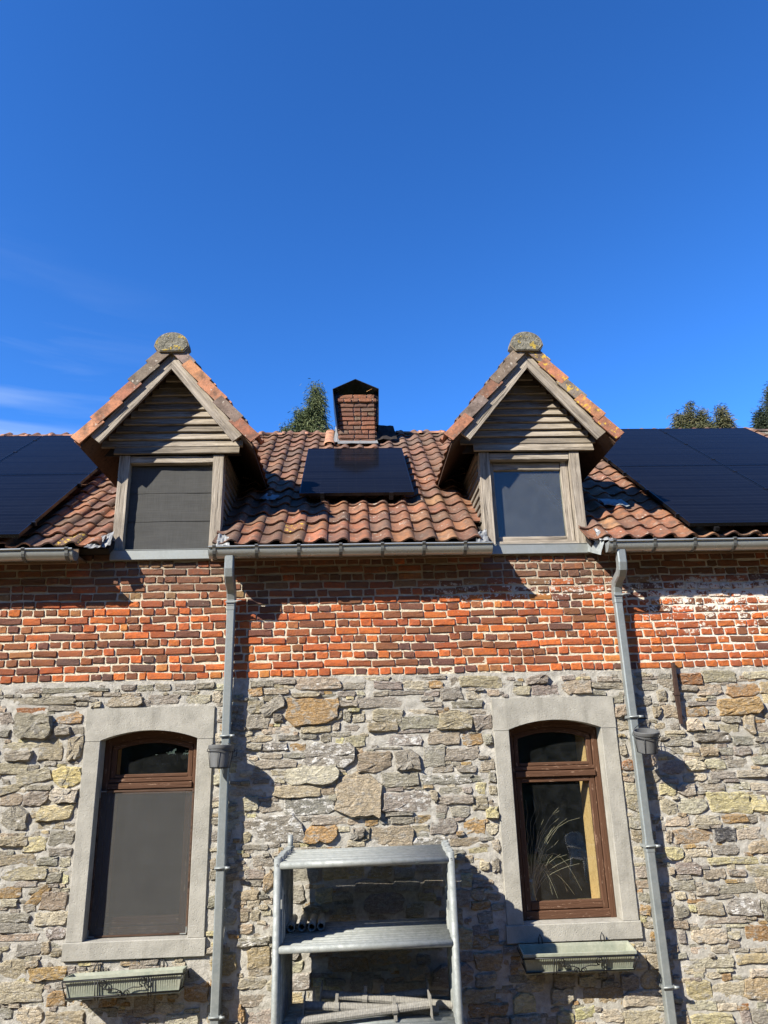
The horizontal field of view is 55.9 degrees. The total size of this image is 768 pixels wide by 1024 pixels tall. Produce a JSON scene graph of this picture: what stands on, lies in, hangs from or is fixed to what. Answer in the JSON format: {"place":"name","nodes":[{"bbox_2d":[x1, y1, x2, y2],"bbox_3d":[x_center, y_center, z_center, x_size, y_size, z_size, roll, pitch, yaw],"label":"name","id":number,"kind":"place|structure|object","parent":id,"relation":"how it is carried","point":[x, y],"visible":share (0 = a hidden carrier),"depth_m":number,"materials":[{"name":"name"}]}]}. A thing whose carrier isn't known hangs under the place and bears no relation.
{"place":"outdoors","nodes":[
{"label":"outdoors","id":0,"kind":"place"},
{"bbox_2d":[0,0,767,434],"label":"sky","id":1,"kind":"structure","parent":0,"point":[384,195],"materials":[{"name":"blue"}]},
{"bbox_2d":[526,801,575,900],"bbox_3d":[1.413,2.962,6.355,0.649,0.871,0.211,-1,-18,-3],"label":"grass vase","id":2,"kind":"object","parent":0,"point":[533,890],"depth_m":6.28,"materials":[{"name":"plant"}]},
{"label":"yard","id":3,"kind":"structure","parent":0,"visible":0},
{"bbox_2d":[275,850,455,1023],"bbox_3d":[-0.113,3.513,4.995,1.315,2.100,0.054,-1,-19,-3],"label":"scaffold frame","id":4,"kind":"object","parent":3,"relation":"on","point":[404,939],"visible":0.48,"depth_m":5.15,"materials":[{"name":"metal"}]},
{"bbox_2d":[281,844,450,1017],"bbox_3d":[-0.111,3.611,5.303,1.315,2.100,0.054,-1,-19,-3],"label":"scaffold frame","id":5,"kind":"object","parent":3,"relation":"on","point":[364,930],"visible":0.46,"depth_m":5.46,"materials":[{"name":"metal"}]},
{"bbox_2d":[287,914,297,931],"bbox_3d":[-0.705,3.171,5.580,0.057,0.057,0.340,-1,-18,-3],"label":"tube stub","id":6,"kind":"object","parent":5,"relation":"on","point":[292,923],"visible":0.96,"depth_m":5.51,"materials":[{"name":"metal"}]},
{"bbox_2d":[298,913,307,931],"bbox_3d":[-0.625,3.175,5.598,0.057,0.057,0.340,-1,-18,-3],"label":"tube stub","id":7,"kind":"object","parent":5,"relation":"on","point":[302,922],"visible":1,"depth_m":5.54,"materials":[{"name":"metal"}]},
{"bbox_2d":[308,913,317,931],"bbox_3d":[-0.549,3.169,5.587,0.057,0.057,0.340,-1,-18,-3],"label":"tube stub","id":8,"kind":"object","parent":5,"relation":"on","point":[312,922],"visible":1,"depth_m":5.52,"materials":[{"name":"metal"}]},
{"bbox_2d":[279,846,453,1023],"bbox_3d":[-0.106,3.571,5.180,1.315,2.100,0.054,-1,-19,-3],"label":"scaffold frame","id":9,"kind":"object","parent":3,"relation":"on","point":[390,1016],"visible":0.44,"depth_m":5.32,"materials":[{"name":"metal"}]},
{"bbox_2d":[302,991,438,1016],"bbox_3d":[-0.091,3.554,5.186,0.970,0.150,0.140,2,-18,0],"label":"screw jack","id":10,"kind":"object","parent":9,"relation":"on","point":[336,1005],"visible":0.57,"depth_m":5.17,"materials":[{"name":"grey metal"}]},
{"bbox_2d":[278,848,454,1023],"bbox_3d":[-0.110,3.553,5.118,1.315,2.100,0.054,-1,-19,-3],"label":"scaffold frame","id":11,"kind":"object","parent":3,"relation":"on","point":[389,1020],"visible":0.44,"depth_m":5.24,"materials":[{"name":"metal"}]},
{"bbox_2d":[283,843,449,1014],"bbox_3d":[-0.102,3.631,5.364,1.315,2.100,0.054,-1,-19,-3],"label":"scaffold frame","id":12,"kind":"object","parent":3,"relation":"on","point":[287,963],"visible":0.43,"depth_m":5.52,"materials":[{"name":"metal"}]},
{"bbox_2d":[380,978,428,998],"bbox_3d":[0.097,3.591,5.371,0.470,0.150,0.140,-3,-18,-6],"label":"screw jack","id":13,"kind":"object","parent":12,"relation":"on","point":[419,993],"visible":0.47,"depth_m":5.37,"materials":[{"name":"grey metal"}]},
{"bbox_2d":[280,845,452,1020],"bbox_3d":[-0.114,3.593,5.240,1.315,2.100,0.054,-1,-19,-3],"label":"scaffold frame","id":14,"kind":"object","parent":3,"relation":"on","point":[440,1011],"visible":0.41,"depth_m":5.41,"materials":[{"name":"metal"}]},
{"bbox_2d":[319,980,452,1009],"bbox_3d":[0.023,3.560,5.284,0.977,0.150,0.140,4,-18,1],"label":"screw jack","id":15,"kind":"object","parent":14,"relation":"on","point":[365,996],"visible":0.8,"depth_m":5.27,"materials":[{"name":"grey metal"}]},
{"bbox_2d":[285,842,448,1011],"bbox_3d":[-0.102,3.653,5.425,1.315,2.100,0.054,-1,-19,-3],"label":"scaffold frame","id":16,"kind":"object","parent":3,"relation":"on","point":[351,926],"visible":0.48,"depth_m":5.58,"materials":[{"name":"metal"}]},
{"bbox_2d":[271,849,463,1023],"bbox_3d":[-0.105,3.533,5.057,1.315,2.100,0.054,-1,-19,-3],"label":"scaffold frame","id":17,"kind":"object","parent":3,"relation":"on","point":[351,939],"visible":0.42,"depth_m":5.21,"materials":[{"name":"metal"}]},
{"bbox_2d":[317,913,325,930],"bbox_3d":[-0.482,3.173,5.605,0.057,0.057,0.340,-1,-18,-3],"label":"tube stub","id":18,"kind":"object","parent":17,"relation":"on","point":[321,922],"visible":1,"depth_m":5.53,"materials":[{"name":"metal"}]},
{"bbox_2d":[297,990,432,1023],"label":"screw jack","id":19,"kind":"object","parent":17,"relation":"on","point":[394,1008],"visible":1,"depth_m":5.08,"materials":[{"name":"grey metal"}]},
{"bbox_2d":[287,835,448,1005],"bbox_3d":[-0.099,3.651,5.563,1.319,2.185,0.062,-1,-19,-3],"label":"scaffold frame","id":20,"kind":"object","parent":3,"relation":"on","point":[290,840],"visible":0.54,"depth_m":5.71,"materials":[{"name":"metal"}]},
{"bbox_2d":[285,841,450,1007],"bbox_3d":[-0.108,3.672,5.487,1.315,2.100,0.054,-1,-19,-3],"label":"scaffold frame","id":21,"kind":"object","parent":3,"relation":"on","point":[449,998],"visible":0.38,"depth_m":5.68,"materials":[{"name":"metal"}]},
{"label":"ground","id":22,"kind":"structure","parent":0,"visible":0},
{"bbox_2d":[278,378,335,432],"bbox_3d":[-2.084,2.383,18.797,2.095,12.866,1.937,5,-19,-20],"label":"conifer tree","id":23,"kind":"object","parent":22,"relation":"on","point":[310,417],"visible":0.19,"depth_m":20.25,"materials":[{"name":"green plant"}]},
{"bbox_2d":[0,332,767,1023],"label":"farmhouse","id":24,"kind":"object","parent":22,"relation":"on","point":[502,626],"visible":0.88,"depth_m":6.39,"materials":[{"name":"stone"}]},
{"bbox_2d":[0,436,41,460],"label":"solar panel","id":25,"kind":"object","parent":24,"relation":"attached to","point":[10,445],"visible":0.7,"depth_m":9.44,"materials":[{"name":"black glass"}]},
{"bbox_2d":[0,474,89,537],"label":"solar panel","id":26,"kind":"object","parent":24,"relation":"attached to","point":[27,502],"visible":1,"depth_m":7.37,"materials":[{"name":"black glass"}]},
{"bbox_2d":[0,436,99,476],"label":"solar panel","id":27,"kind":"object","parent":24,"relation":"attached to","point":[54,455],"visible":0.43,"depth_m":8.70,"materials":[{"name":"black glass"}]},
{"bbox_2d":[61,958,188,1000],"bbox_3d":[-1.967,3.631,5.568,0.922,0.303,0.318,-1,-25,-5],"label":"flower box","id":28,"kind":"object","parent":24,"relation":"attached to","point":[94,985],"visible":1,"depth_m":5.46,"materials":[{"name":"green plastic"}]},
{"bbox_2d":[87,731,196,937],"bbox_3d":[-2.008,2.723,6.268,0.860,1.610,0.408,-1,-18,-3],"label":"window","id":29,"kind":"structure","parent":24,"relation":"in","point":[142,866],"depth_m":6.04,"materials":[{"name":"grey glass"}]},
{"bbox_2d":[207,742,236,768],"bbox_3d":[-1.352,2.010,6.003,0.226,0.230,0.229,-16,-23,38],"label":"plant pot","id":30,"kind":"object","parent":24,"relation":"attached to","point":[221,756],"visible":1,"depth_m":5.92,"materials":[{"name":"grey plastic"}]},
{"bbox_2d":[299,448,413,500],"bbox_3d":[-0.325,-0.471,8.384,1.195,0.079,1.870,-1,20,-3],"label":"solar panel","id":31,"kind":"object","parent":24,"relation":"attached to","point":[353,471],"visible":1,"depth_m":8.19,"materials":[{"name":"black glass"}]},
{"bbox_2d":[508,720,616,920],"bbox_3d":[1.512,2.681,6.441,0.860,1.610,0.380,-1,-18,-3],"label":"window","id":32,"kind":"structure","parent":24,"relation":"in","point":[602,902],"depth_m":6.34,"materials":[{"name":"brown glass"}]},
{"bbox_2d":[517,932,638,974],"bbox_3d":[1.528,3.528,5.732,0.927,0.303,0.318,-2,-11,-1],"label":"flower box","id":33,"kind":"object","parent":24,"relation":"attached to","point":[604,956],"visible":1,"depth_m":5.62,"materials":[{"name":"green plastic"}]},
{"bbox_2d":[632,721,662,753],"bbox_3d":[2.229,1.911,6.135,0.220,0.275,0.223,10,-21,-32],"label":"plant pot","id":34,"kind":"object","parent":24,"relation":"attached to","point":[647,740],"visible":1,"depth_m":6.07,"materials":[{"name":"grey plastic"}]},
{"bbox_2d":[603,429,721,468],"bbox_3d":[3.316,-0.835,9.441,1.298,0.079,1.910,-1,20,-3],"label":"solar panel","id":35,"kind":"object","parent":24,"relation":"attached to","point":[644,447],"visible":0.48,"depth_m":9.11,"materials":[{"name":"black glass"}]},
{"bbox_2d":[617,465,767,530],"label":"solar panel","id":36,"kind":"object","parent":24,"relation":"attached to","point":[714,497],"visible":1,"depth_m":7.53,"materials":[{"name":"black glass"}]},
{"bbox_2d":[659,428,767,465],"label":"solar panel","id":37,"kind":"object","parent":24,"relation":"attached to","point":[734,446],"visible":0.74,"depth_m":9.55,"materials":[{"name":"black glass"}]},
{"bbox_2d":[725,465,767,489],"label":"solar panel","id":38,"kind":"object","parent":24,"relation":"attached to","point":[757,474],"visible":0.68,"depth_m":8.27,"materials":[{"name":"black glass"}]},
{"bbox_2d":[667,400,739,427],"bbox_3d":[10.411,2.658,21.228,2.571,13.184,1.671,11,-22,-33],"label":"conifer tree","id":39,"kind":"object","parent":22,"relation":"on","point":[689,418],"visible":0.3,"depth_m":22.88,"materials":[{"name":"green plant"}]},
{"bbox_2d":[749,381,767,431],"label":"conifer tree","id":40,"kind":"object","parent":22,"relation":"on","point":[760,420],"visible":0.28,"depth_m":20.95,"materials":[{"name":"green plant"}]}
]}

